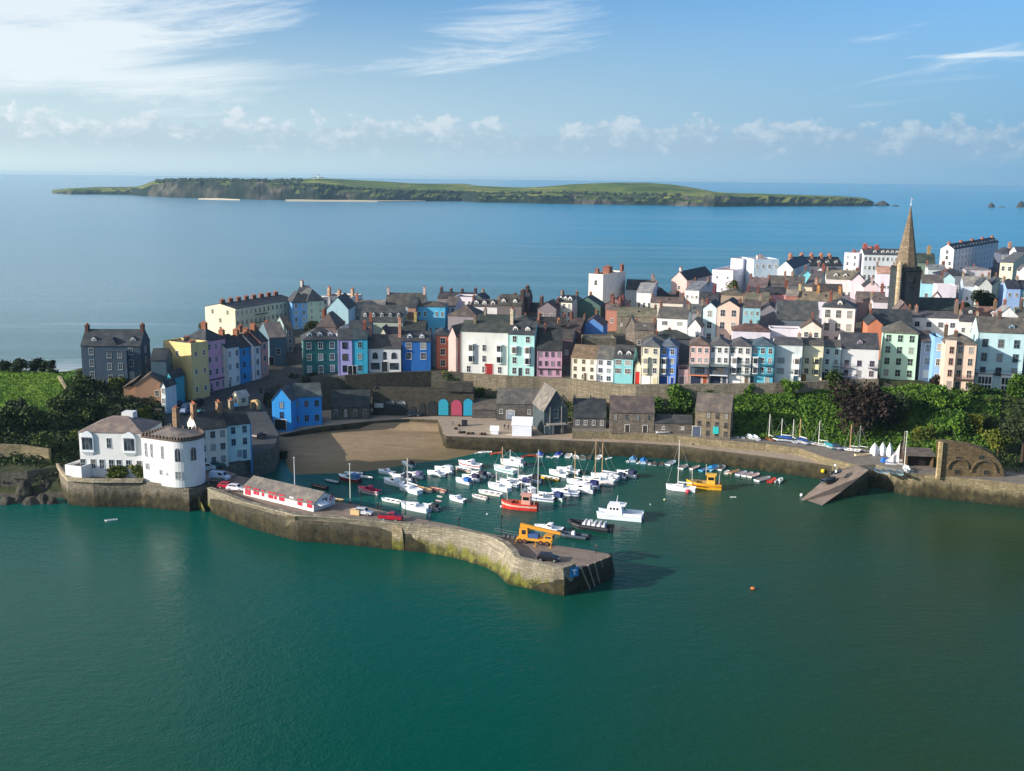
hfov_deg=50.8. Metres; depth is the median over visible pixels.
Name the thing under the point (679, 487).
sailing boat
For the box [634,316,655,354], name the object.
town house
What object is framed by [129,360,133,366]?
window
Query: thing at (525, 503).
fishing boat
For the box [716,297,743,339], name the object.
town house
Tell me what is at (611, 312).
town house
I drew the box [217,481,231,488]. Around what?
parked car
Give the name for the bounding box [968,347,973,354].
window
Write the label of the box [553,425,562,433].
door
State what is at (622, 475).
motor boat
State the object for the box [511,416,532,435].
marquee
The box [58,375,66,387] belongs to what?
garden wall
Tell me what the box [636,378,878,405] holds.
retaining wall
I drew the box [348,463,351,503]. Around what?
flagpole
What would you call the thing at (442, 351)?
window
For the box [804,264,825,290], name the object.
town house
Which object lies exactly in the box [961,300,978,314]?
town house
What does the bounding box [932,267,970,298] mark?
town house
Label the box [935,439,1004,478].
arched stone building
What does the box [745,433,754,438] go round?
dinghy
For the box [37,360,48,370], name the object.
hedge
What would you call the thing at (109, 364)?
window
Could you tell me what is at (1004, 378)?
bay window
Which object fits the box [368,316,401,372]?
inn
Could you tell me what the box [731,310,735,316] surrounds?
window
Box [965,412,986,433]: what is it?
tree
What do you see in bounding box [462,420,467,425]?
skip bin
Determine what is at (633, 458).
dinghy
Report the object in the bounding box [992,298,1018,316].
town house
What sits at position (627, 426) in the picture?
door
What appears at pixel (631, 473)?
motor boat
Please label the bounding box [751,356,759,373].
bay window
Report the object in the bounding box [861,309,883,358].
town house
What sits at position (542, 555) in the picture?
parked car
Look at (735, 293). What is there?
town house
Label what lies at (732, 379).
garage door
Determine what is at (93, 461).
window
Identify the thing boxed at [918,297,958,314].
church nave
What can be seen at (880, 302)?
town house
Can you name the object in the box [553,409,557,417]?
window
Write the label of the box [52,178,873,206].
island
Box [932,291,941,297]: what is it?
town house
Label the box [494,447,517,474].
sailing boat
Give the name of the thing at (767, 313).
town house
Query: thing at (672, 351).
window
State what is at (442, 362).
window
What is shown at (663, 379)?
garage door
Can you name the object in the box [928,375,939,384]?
shrub
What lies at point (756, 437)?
dinghy
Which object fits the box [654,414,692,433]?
shed
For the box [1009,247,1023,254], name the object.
town house
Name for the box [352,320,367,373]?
town house
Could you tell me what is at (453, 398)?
arched range
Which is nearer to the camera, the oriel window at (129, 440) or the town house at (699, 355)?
the oriel window at (129, 440)
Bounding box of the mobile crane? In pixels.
[514,523,560,547]
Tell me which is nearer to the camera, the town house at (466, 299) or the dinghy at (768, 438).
the dinghy at (768, 438)
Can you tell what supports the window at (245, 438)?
in the town house at (239, 433)
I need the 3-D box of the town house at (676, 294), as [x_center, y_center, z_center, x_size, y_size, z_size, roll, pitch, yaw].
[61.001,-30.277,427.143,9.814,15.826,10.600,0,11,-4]
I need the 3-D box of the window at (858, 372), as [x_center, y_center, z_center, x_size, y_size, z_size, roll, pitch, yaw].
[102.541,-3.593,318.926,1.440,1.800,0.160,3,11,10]
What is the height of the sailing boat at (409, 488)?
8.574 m
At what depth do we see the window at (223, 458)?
262.60 m
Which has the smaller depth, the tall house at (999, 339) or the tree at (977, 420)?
the tree at (977, 420)
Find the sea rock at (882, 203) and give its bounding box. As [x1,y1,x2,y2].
[874,201,889,205]
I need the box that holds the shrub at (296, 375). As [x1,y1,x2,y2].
[287,373,300,379]
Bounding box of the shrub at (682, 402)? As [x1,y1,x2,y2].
[665,383,694,414]
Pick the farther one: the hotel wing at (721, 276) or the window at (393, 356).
the hotel wing at (721, 276)
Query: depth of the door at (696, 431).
294.21 m
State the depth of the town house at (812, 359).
316.13 m
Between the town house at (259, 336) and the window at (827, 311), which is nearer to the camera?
the town house at (259, 336)
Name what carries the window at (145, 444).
in the round ended house at (174, 456)
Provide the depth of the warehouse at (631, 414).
298.59 m
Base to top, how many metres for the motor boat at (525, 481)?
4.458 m
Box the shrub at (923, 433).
[910,425,936,446]
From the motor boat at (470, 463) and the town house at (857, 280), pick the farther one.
the town house at (857, 280)
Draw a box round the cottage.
[122,372,163,402]
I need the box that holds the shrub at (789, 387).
[780,378,803,399]
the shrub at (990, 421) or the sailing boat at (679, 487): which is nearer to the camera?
the sailing boat at (679, 487)
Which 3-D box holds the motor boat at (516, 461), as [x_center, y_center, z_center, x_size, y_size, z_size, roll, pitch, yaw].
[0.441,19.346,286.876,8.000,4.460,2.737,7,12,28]
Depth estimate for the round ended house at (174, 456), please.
244.02 m
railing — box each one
[701,435,797,447]
[862,466,913,472]
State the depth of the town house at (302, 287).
436.02 m
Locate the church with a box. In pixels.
[887,198,922,309]
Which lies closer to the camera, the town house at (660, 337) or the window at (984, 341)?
the window at (984, 341)
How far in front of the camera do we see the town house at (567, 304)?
392.99 m
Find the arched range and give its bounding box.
[373,381,474,416]
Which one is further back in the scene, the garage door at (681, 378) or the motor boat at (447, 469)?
the garage door at (681, 378)
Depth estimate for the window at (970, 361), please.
305.41 m
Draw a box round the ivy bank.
[905,382,1001,465]
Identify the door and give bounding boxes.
[211,456,216,461]
[242,449,247,458]
[269,357,273,364]
[274,419,286,429]
[289,496,293,506]
[319,366,322,373]
[348,365,352,373]
[353,366,356,373]
[381,361,387,371]
[484,363,492,373]
[506,410,514,418]
[518,367,522,375]
[544,425,552,433]
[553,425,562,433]
[625,424,629,431]
[635,371,639,383]
[641,376,649,383]
[642,425,647,432]
[659,376,667,383]
[678,376,684,383]
[690,376,700,383]
[692,426,700,436]
[702,376,706,382]
[710,376,720,382]
[722,376,726,382]
[729,376,739,382]
[744,376,748,382]
[801,373,806,380]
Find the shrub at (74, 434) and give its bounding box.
[66,428,78,444]
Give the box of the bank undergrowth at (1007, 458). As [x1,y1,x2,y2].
[483,385,1023,473]
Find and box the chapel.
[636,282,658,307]
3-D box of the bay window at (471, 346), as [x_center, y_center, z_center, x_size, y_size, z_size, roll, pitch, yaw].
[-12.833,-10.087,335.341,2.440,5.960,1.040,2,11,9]
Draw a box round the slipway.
[801,465,868,504]
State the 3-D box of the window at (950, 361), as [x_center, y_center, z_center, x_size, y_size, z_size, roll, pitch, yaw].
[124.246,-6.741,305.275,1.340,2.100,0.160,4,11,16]
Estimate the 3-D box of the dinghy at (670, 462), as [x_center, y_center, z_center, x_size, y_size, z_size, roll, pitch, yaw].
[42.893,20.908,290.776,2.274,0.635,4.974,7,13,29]
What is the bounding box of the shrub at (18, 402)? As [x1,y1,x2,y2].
[3,398,28,408]
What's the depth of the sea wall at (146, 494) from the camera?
246.57 m
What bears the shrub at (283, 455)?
on the terrain
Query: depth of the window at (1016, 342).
309.31 m
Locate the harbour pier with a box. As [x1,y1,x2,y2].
[207,475,614,595]
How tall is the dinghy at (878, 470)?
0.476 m
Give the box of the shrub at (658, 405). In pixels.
[654,396,664,413]
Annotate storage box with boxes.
[350,508,359,515]
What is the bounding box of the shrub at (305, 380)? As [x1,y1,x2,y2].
[300,372,317,382]
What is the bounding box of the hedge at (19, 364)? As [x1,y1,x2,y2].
[8,357,28,372]
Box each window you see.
[80,459,85,464]
[81,431,94,454]
[88,348,93,354]
[89,360,94,366]
[90,371,94,378]
[90,459,95,468]
[99,459,104,468]
[106,438,111,448]
[107,363,111,369]
[108,459,113,467]
[116,460,121,466]
[118,363,122,369]
[123,432,136,455]
[126,460,130,469]
[128,348,132,354]
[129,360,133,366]
[129,371,133,378]
[144,443,147,456]
[150,444,152,457]
[160,446,163,458]
[174,448,181,461]
[175,472,182,479]
[190,447,196,460]
[210,431,215,438]
[211,444,215,450]
[220,430,224,437]
[220,442,225,449]
[221,455,225,462]
[231,427,235,433]
[231,439,235,445]
[237,450,241,456]
[242,425,246,432]
[242,437,246,444]
[279,402,283,408]
[279,412,283,418]
[304,400,308,406]
[304,415,308,421]
[307,354,311,360]
[307,366,311,372]
[314,400,318,406]
[318,342,322,348]
[318,354,322,360]
[330,353,334,359]
[330,365,334,371]
[342,342,347,348]
[342,354,347,359]
[342,365,347,371]
[357,341,361,347]
[371,363,379,368]
[372,352,377,358]
[390,363,397,368]
[391,352,396,358]
[406,343,411,349]
[406,353,411,358]
[420,343,425,349]
[420,353,425,359]
[440,338,444,343]
[440,349,444,354]
[440,360,444,365]
[467,343,474,362]
[495,344,502,363]
[511,346,517,353]
[512,336,516,342]
[512,357,516,363]
[524,346,531,364]
[525,368,529,374]
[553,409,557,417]
[615,359,620,364]
[615,368,620,373]
[624,369,630,373]
[625,360,630,365]
[641,357,649,373]
[660,357,667,373]
[670,349,674,354]
[706,322,711,328]
[706,333,710,339]
[707,310,711,316]
[719,322,724,328]
[720,309,724,316]
[730,356,737,373]
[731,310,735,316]
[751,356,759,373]
[753,347,757,353]
[768,348,772,353]
[776,368,783,373]
[777,357,784,363]
[792,357,800,375]
[812,357,820,375]
[824,309,830,317]
[824,322,829,330]
[835,323,840,331]
[836,310,841,317]
[846,310,851,318]
[846,324,851,331]
[856,370,860,375]
[857,360,861,366]
[883,369,888,375]
[884,357,889,364]
[885,334,891,341]
[885,346,890,352]
[894,369,900,376]
[895,358,901,364]
[896,346,901,353]
[897,335,902,341]
[906,370,911,377]
[907,359,912,365]
[908,347,913,354]
[909,335,914,342]
[914,321,919,326]
[922,370,928,377]
[924,357,929,364]
[925,344,930,351]
[935,358,939,365]
[937,343,940,350]
[938,322,943,327]
[946,381,950,387]
[947,369,951,376]
[948,358,952,365]
[949,346,953,353]
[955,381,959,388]
[956,358,961,365]
[956,370,960,377]
[957,346,962,353]
[966,370,971,377]
[967,358,972,365]
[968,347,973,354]
[977,372,992,389]
[978,455,984,459]
[981,353,986,360]
[982,339,988,346]
[995,367,1001,375]
[996,353,1002,361]
[997,339,1004,347]
[999,373,1013,390]
[1012,354,1018,362]
[1013,340,1019,348]
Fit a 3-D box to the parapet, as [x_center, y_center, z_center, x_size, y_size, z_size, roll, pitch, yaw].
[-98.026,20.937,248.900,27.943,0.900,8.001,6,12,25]
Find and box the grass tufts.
[0,369,73,412]
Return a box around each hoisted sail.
[886,454,896,464]
[890,445,902,464]
[899,433,904,460]
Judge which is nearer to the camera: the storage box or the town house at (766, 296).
the storage box
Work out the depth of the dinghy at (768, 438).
291.75 m
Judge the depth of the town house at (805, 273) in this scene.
462.98 m
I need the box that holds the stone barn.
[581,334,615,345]
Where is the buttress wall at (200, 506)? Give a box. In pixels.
[198,497,204,511]
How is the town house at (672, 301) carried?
on the terrain
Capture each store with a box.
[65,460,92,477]
[331,390,370,419]
[573,398,606,428]
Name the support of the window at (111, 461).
in the seaside house at (106, 443)
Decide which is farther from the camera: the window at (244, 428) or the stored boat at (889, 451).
the stored boat at (889, 451)
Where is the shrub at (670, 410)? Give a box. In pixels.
[659,407,675,413]
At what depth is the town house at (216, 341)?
329.11 m
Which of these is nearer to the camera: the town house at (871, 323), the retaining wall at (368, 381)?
the retaining wall at (368, 381)
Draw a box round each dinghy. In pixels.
[554,451,562,456]
[578,455,585,459]
[629,455,636,461]
[639,457,646,463]
[665,460,675,465]
[679,464,687,468]
[698,467,711,471]
[707,464,718,470]
[716,465,725,470]
[727,469,739,473]
[735,471,746,475]
[741,472,752,476]
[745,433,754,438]
[747,473,758,477]
[752,435,760,440]
[754,476,769,481]
[765,414,775,440]
[767,477,775,482]
[773,418,792,441]
[791,422,797,443]
[793,419,809,444]
[811,422,828,445]
[820,476,837,482]
[823,442,835,448]
[831,443,843,450]
[844,424,859,451]
[852,426,869,452]
[873,468,882,473]
[895,470,903,475]
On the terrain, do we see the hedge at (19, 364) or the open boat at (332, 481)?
the hedge at (19, 364)
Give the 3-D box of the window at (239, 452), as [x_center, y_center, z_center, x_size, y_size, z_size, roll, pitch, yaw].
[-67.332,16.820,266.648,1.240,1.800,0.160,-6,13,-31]
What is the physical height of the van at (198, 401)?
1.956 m
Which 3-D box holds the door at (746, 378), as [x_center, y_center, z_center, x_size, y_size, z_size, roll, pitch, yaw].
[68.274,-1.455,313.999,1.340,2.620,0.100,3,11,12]
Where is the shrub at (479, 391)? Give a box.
[473,386,484,397]
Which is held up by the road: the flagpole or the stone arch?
the stone arch
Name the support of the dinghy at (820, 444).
on the quay at (924, 482)
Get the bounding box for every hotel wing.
[712,265,742,291]
[730,257,744,290]
[744,254,778,290]
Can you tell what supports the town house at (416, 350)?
on the terrain
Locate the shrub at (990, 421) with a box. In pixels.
[981,412,1000,432]
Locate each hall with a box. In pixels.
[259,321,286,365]
[775,300,818,327]
[892,299,907,308]
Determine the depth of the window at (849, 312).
358.71 m
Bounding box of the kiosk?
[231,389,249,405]
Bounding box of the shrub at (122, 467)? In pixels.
[119,465,128,473]
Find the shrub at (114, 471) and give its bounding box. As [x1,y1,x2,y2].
[106,465,127,477]
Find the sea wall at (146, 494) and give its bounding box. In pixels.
[58,459,236,511]
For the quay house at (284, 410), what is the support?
on the back quay at (767, 461)
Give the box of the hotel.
[80,322,150,383]
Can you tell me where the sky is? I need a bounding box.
[0,0,1023,184]
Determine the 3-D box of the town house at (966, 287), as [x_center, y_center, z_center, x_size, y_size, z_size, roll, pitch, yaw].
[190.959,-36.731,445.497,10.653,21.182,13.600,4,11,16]
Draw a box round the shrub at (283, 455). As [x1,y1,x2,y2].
[279,450,287,458]
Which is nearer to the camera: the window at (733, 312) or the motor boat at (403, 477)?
the motor boat at (403, 477)
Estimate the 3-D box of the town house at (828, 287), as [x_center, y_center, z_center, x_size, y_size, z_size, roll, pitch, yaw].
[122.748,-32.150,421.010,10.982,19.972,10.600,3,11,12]
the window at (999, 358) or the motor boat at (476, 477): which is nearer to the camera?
the motor boat at (476, 477)
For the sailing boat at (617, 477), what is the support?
on the sea
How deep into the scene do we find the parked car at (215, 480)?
247.00 m
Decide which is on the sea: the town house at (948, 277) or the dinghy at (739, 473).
the dinghy at (739, 473)
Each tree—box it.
[0,406,26,433]
[12,405,49,429]
[31,430,57,448]
[45,392,81,417]
[74,394,110,421]
[303,320,318,332]
[725,279,739,289]
[822,369,847,388]
[827,378,899,435]
[876,390,912,429]
[903,388,932,411]
[923,383,951,415]
[938,408,973,435]
[948,393,971,409]
[959,302,971,309]
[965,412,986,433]
[970,289,997,307]
[980,428,1013,455]
[998,397,1023,465]
[1005,372,1023,400]
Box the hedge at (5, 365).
[0,359,11,370]
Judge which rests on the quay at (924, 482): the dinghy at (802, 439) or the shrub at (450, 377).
the dinghy at (802, 439)
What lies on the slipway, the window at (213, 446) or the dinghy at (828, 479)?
the dinghy at (828, 479)
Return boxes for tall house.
[163,335,209,400]
[939,323,977,391]
[971,309,1023,390]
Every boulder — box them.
[0,496,12,504]
[13,494,23,503]
[15,479,32,497]
[22,496,38,504]
[37,493,48,503]
[40,478,51,490]
[47,497,58,504]
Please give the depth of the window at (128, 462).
248.78 m
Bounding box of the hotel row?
[939,235,998,270]
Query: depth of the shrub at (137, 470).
247.75 m
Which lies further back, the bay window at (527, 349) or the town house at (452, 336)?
the town house at (452, 336)
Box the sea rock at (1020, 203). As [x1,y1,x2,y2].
[1016,201,1023,206]
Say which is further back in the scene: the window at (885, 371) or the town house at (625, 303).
the town house at (625, 303)
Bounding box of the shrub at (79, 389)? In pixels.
[60,383,87,399]
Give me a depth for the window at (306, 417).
315.02 m
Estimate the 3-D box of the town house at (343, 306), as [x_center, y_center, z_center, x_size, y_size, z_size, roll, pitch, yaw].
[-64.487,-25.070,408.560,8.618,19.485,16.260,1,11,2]
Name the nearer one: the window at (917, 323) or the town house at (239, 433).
the town house at (239, 433)
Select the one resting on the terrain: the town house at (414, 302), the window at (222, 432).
the town house at (414, 302)
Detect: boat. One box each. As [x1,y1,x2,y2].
[311,483,328,489]
[325,479,339,483]
[338,473,361,482]
[344,471,364,474]
[358,485,381,494]
[360,475,373,478]
[378,468,395,474]
[381,497,402,503]
[384,477,406,486]
[392,472,414,481]
[399,458,422,494]
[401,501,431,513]
[402,460,415,467]
[406,470,424,478]
[415,485,433,492]
[422,502,440,510]
[427,469,447,476]
[428,486,447,492]
[435,465,455,473]
[449,494,466,502]
[455,466,473,472]
[456,476,473,484]
[458,459,483,468]
[462,473,481,481]
[471,470,488,478]
[472,494,488,499]
[479,489,502,496]
[488,472,511,492]
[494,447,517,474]
[500,450,526,466]
[500,470,520,487]
[501,483,538,510]
[514,468,534,486]
[519,474,543,483]
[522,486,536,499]
[528,450,556,501]
[535,522,565,530]
[541,475,560,480]
[541,491,566,501]
[549,469,569,477]
[552,486,581,496]
[557,465,581,474]
[557,530,590,539]
[566,483,596,493]
[567,451,583,484]
[567,518,613,532]
[576,479,601,489]
[582,443,615,485]
[591,444,619,480]
[597,496,643,522]
[607,472,627,479]
[617,469,638,478]
[666,440,695,492]
[687,464,721,490]
[689,465,699,469]
[774,477,782,483]
[829,469,841,474]
[854,453,870,455]
[870,443,879,455]
[879,443,885,455]
[885,442,892,456]
[903,465,909,472]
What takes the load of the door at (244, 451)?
in the town house at (239, 433)
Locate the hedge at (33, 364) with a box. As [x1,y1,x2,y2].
[27,357,44,371]
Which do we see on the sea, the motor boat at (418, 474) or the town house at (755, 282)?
the motor boat at (418, 474)
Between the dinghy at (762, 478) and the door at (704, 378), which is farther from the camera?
the door at (704, 378)
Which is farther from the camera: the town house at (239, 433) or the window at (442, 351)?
the window at (442, 351)
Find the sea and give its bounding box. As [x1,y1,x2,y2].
[0,174,1023,770]
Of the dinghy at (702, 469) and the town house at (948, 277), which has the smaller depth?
the dinghy at (702, 469)
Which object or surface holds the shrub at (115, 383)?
on the terrain
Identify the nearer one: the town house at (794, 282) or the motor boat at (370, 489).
the motor boat at (370, 489)
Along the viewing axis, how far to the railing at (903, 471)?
262.11 m
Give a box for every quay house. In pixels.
[271,380,298,431]
[292,382,321,426]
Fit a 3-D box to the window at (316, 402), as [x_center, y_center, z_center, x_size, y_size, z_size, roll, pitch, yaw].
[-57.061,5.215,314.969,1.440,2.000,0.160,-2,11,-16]
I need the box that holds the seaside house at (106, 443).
[78,410,162,477]
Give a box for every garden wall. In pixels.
[0,444,50,461]
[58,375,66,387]
[115,407,162,415]
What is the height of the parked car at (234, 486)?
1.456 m
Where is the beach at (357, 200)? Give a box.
[286,199,425,201]
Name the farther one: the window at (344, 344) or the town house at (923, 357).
the window at (344, 344)
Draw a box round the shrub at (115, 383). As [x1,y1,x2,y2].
[107,376,124,391]
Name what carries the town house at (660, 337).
on the terrain
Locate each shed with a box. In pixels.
[472,398,495,417]
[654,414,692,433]
[902,447,935,467]
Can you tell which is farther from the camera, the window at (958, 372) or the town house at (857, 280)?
the town house at (857, 280)
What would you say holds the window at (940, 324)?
in the town house at (934, 321)
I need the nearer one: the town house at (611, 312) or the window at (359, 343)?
the window at (359, 343)
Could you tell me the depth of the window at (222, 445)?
262.06 m
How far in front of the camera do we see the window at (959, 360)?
306.15 m
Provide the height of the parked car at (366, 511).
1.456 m
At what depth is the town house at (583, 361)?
325.80 m
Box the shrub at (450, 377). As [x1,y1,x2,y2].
[444,371,457,380]
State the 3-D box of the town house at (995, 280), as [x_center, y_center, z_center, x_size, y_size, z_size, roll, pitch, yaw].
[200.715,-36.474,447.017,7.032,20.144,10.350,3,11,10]
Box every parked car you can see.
[180,407,189,413]
[181,403,189,407]
[206,477,225,484]
[210,461,225,467]
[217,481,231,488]
[226,483,242,491]
[252,432,267,438]
[354,507,373,515]
[407,411,420,416]
[536,551,559,562]
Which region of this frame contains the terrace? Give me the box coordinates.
[204,291,288,334]
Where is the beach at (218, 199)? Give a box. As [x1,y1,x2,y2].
[198,198,239,199]
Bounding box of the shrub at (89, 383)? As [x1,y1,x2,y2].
[67,374,100,395]
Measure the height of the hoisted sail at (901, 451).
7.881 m
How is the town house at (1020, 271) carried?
on the terrain
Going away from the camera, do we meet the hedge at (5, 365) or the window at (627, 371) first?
the window at (627, 371)
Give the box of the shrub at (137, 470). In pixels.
[127,464,143,477]
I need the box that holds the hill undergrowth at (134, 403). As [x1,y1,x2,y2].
[0,375,273,483]
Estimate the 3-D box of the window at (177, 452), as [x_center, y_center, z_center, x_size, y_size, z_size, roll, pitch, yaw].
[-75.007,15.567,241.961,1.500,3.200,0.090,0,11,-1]
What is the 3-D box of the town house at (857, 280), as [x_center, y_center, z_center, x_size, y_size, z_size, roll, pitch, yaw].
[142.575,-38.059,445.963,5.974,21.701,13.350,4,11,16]
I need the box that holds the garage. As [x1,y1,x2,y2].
[677,365,687,383]
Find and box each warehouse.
[496,388,539,420]
[532,382,567,434]
[609,395,654,433]
[692,392,733,438]
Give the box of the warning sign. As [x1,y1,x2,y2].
[570,566,578,577]
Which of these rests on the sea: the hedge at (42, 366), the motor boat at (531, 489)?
the motor boat at (531, 489)
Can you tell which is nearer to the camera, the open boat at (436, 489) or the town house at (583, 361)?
the open boat at (436, 489)
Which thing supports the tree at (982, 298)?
on the terrain
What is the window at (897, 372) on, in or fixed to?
in the town house at (899, 344)
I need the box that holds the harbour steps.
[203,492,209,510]
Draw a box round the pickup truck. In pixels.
[378,511,403,520]
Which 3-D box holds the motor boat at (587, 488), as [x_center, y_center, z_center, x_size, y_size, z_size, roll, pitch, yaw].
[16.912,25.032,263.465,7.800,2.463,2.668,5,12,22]
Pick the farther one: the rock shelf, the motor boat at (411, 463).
the motor boat at (411, 463)
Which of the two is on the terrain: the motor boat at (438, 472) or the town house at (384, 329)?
the town house at (384, 329)
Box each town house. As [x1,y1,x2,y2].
[150,348,172,379]
[159,377,176,413]
[165,367,184,401]
[187,399,228,466]
[189,321,226,391]
[218,328,240,387]
[222,397,252,472]
[231,328,251,383]
[237,324,257,333]
[241,327,260,380]
[249,323,268,377]
[265,320,295,347]
[277,316,293,352]
[288,290,307,329]
[298,279,310,292]
[300,288,324,322]
[300,327,337,375]
[316,308,345,332]
[322,286,361,314]
[326,292,356,324]
[334,323,348,335]
[337,328,352,374]
[349,312,373,333]
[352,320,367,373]
[355,292,385,319]
[360,304,406,333]
[379,324,389,333]
[386,286,427,316]
[388,319,402,333]
[401,330,430,370]
[403,310,427,330]
[407,296,420,319]
[417,301,447,332]
[431,330,449,366]
[435,327,448,368]
[437,286,477,302]
[446,296,462,313]
[447,304,483,329]
[447,323,462,371]
[457,294,477,305]
[457,324,461,371]
[460,316,509,374]
[471,294,499,313]
[477,288,489,298]
[477,307,509,320]
[497,288,525,317]
[508,306,538,375]
[515,312,536,320]
[524,284,532,315]
[529,303,539,318]
[537,318,560,327]
[537,322,562,376]
[538,295,560,316]
[538,312,567,328]
[556,290,581,323]
[562,329,577,365]
[566,311,586,343]
[571,344,598,380]
[577,291,605,319]
[585,308,607,333]
[588,263,625,302]
[596,345,615,381]
[605,293,630,315]
[605,296,623,330]
[613,344,637,383]
[616,302,656,332]
[626,273,655,306]
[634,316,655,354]
[640,337,662,383]
[641,330,667,347]
[650,292,684,323]
[650,327,692,359]
[655,281,669,295]
[657,300,691,334]
[659,290,678,296]
[659,337,680,383]
[671,266,712,306]
[685,277,716,306]
[686,298,703,320]
[687,310,704,337]
[688,336,710,383]
[699,284,720,305]
[703,298,719,339]
[708,336,730,382]
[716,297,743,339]
[720,286,744,302]
[728,337,752,382]
[731,319,770,339]
[742,293,761,323]
[745,284,770,306]
[748,273,770,291]
[750,337,775,382]
[760,297,775,326]
[765,279,787,303]
[768,325,800,339]
[770,270,804,290]
[772,332,802,382]
[777,255,809,275]
[785,285,799,299]
[786,253,842,273]
[795,283,814,300]
[798,265,810,282]
[801,312,822,337]
[801,332,823,380]
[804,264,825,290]
[811,263,821,271]
[812,277,842,293]
[815,284,841,322]
[821,290,857,338]
[822,339,841,379]
[825,266,857,300]
[838,332,879,378]
[843,246,873,272]
[850,266,865,302]
[855,282,884,319]
[859,243,898,280]
[861,276,878,291]
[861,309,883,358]
[867,302,912,325]
[870,291,887,308]
[875,261,894,296]
[879,321,919,379]
[911,299,958,336]
[915,330,931,381]
[916,245,934,273]
[919,270,943,296]
[925,260,945,273]
[928,333,943,380]
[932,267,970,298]
[932,283,956,297]
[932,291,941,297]
[943,268,954,283]
[958,270,990,306]
[958,308,978,337]
[959,264,990,275]
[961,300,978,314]
[973,273,992,306]
[978,299,997,316]
[990,273,1001,299]
[992,241,1011,275]
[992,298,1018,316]
[997,275,1020,309]
[999,252,1023,278]
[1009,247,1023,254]
[1013,297,1023,318]
[1015,277,1023,307]
[1016,264,1023,279]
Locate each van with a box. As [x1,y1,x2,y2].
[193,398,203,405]
[205,462,215,470]
[209,470,230,479]
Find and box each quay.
[279,409,843,479]
[572,420,1023,507]
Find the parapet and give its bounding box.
[56,463,144,482]
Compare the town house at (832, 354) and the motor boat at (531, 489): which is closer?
the motor boat at (531, 489)
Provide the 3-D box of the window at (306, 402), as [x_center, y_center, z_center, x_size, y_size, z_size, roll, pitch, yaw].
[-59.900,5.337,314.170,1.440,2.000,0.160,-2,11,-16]
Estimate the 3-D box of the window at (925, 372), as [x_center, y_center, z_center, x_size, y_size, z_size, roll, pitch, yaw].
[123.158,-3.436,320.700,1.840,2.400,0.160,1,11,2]
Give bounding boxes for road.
[167,366,322,477]
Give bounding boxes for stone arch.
[250,399,260,409]
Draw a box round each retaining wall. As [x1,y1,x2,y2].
[345,371,462,396]
[463,373,615,409]
[614,383,635,395]
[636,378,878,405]
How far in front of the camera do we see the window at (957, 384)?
307.42 m
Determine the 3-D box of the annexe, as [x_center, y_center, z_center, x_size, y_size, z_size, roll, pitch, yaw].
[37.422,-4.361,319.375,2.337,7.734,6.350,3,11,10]
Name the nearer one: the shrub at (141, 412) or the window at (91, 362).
the shrub at (141, 412)
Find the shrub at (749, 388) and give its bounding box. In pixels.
[743,384,755,394]
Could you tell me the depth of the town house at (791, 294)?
402.80 m
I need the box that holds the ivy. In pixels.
[682,384,944,466]
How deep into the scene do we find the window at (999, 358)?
311.05 m
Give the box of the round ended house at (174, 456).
[141,405,205,487]
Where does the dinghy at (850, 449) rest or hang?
on the quay at (924, 482)
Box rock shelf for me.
[0,460,56,486]
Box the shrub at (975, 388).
[967,381,980,396]
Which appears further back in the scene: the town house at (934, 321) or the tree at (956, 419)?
the town house at (934, 321)
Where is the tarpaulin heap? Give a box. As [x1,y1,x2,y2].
[880,457,889,462]
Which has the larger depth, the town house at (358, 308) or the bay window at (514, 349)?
the town house at (358, 308)
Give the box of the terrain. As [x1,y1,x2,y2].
[0,267,1023,497]
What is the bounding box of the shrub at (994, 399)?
[982,395,998,406]
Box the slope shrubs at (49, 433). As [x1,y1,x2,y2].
[0,406,94,471]
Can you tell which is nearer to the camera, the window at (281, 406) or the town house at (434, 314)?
the window at (281, 406)
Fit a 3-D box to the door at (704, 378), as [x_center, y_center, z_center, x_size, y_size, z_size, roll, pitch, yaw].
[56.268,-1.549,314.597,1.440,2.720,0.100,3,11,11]
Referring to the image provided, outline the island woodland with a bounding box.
[155,178,680,199]
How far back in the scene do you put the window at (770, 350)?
312.19 m
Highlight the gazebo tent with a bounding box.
[490,426,498,433]
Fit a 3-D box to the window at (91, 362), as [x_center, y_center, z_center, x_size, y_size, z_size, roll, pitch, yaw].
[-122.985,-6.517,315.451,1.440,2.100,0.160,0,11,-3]
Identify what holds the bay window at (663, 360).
in the town house at (669, 356)
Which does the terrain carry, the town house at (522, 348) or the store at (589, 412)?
the town house at (522, 348)
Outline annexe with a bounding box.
[634,356,640,383]
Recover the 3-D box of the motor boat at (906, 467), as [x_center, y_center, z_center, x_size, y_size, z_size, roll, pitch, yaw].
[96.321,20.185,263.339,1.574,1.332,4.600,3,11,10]
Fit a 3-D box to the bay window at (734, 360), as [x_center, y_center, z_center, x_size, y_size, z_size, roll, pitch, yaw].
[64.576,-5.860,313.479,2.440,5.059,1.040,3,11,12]
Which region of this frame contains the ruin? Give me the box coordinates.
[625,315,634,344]
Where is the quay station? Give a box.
[242,475,335,511]
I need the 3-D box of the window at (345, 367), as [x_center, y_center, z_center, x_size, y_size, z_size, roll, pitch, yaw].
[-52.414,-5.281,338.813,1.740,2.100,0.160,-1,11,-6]
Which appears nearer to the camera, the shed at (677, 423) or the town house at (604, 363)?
the shed at (677, 423)
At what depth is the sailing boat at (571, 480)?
269.93 m
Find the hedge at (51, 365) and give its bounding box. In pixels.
[46,359,58,372]
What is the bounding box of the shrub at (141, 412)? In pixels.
[137,406,151,418]

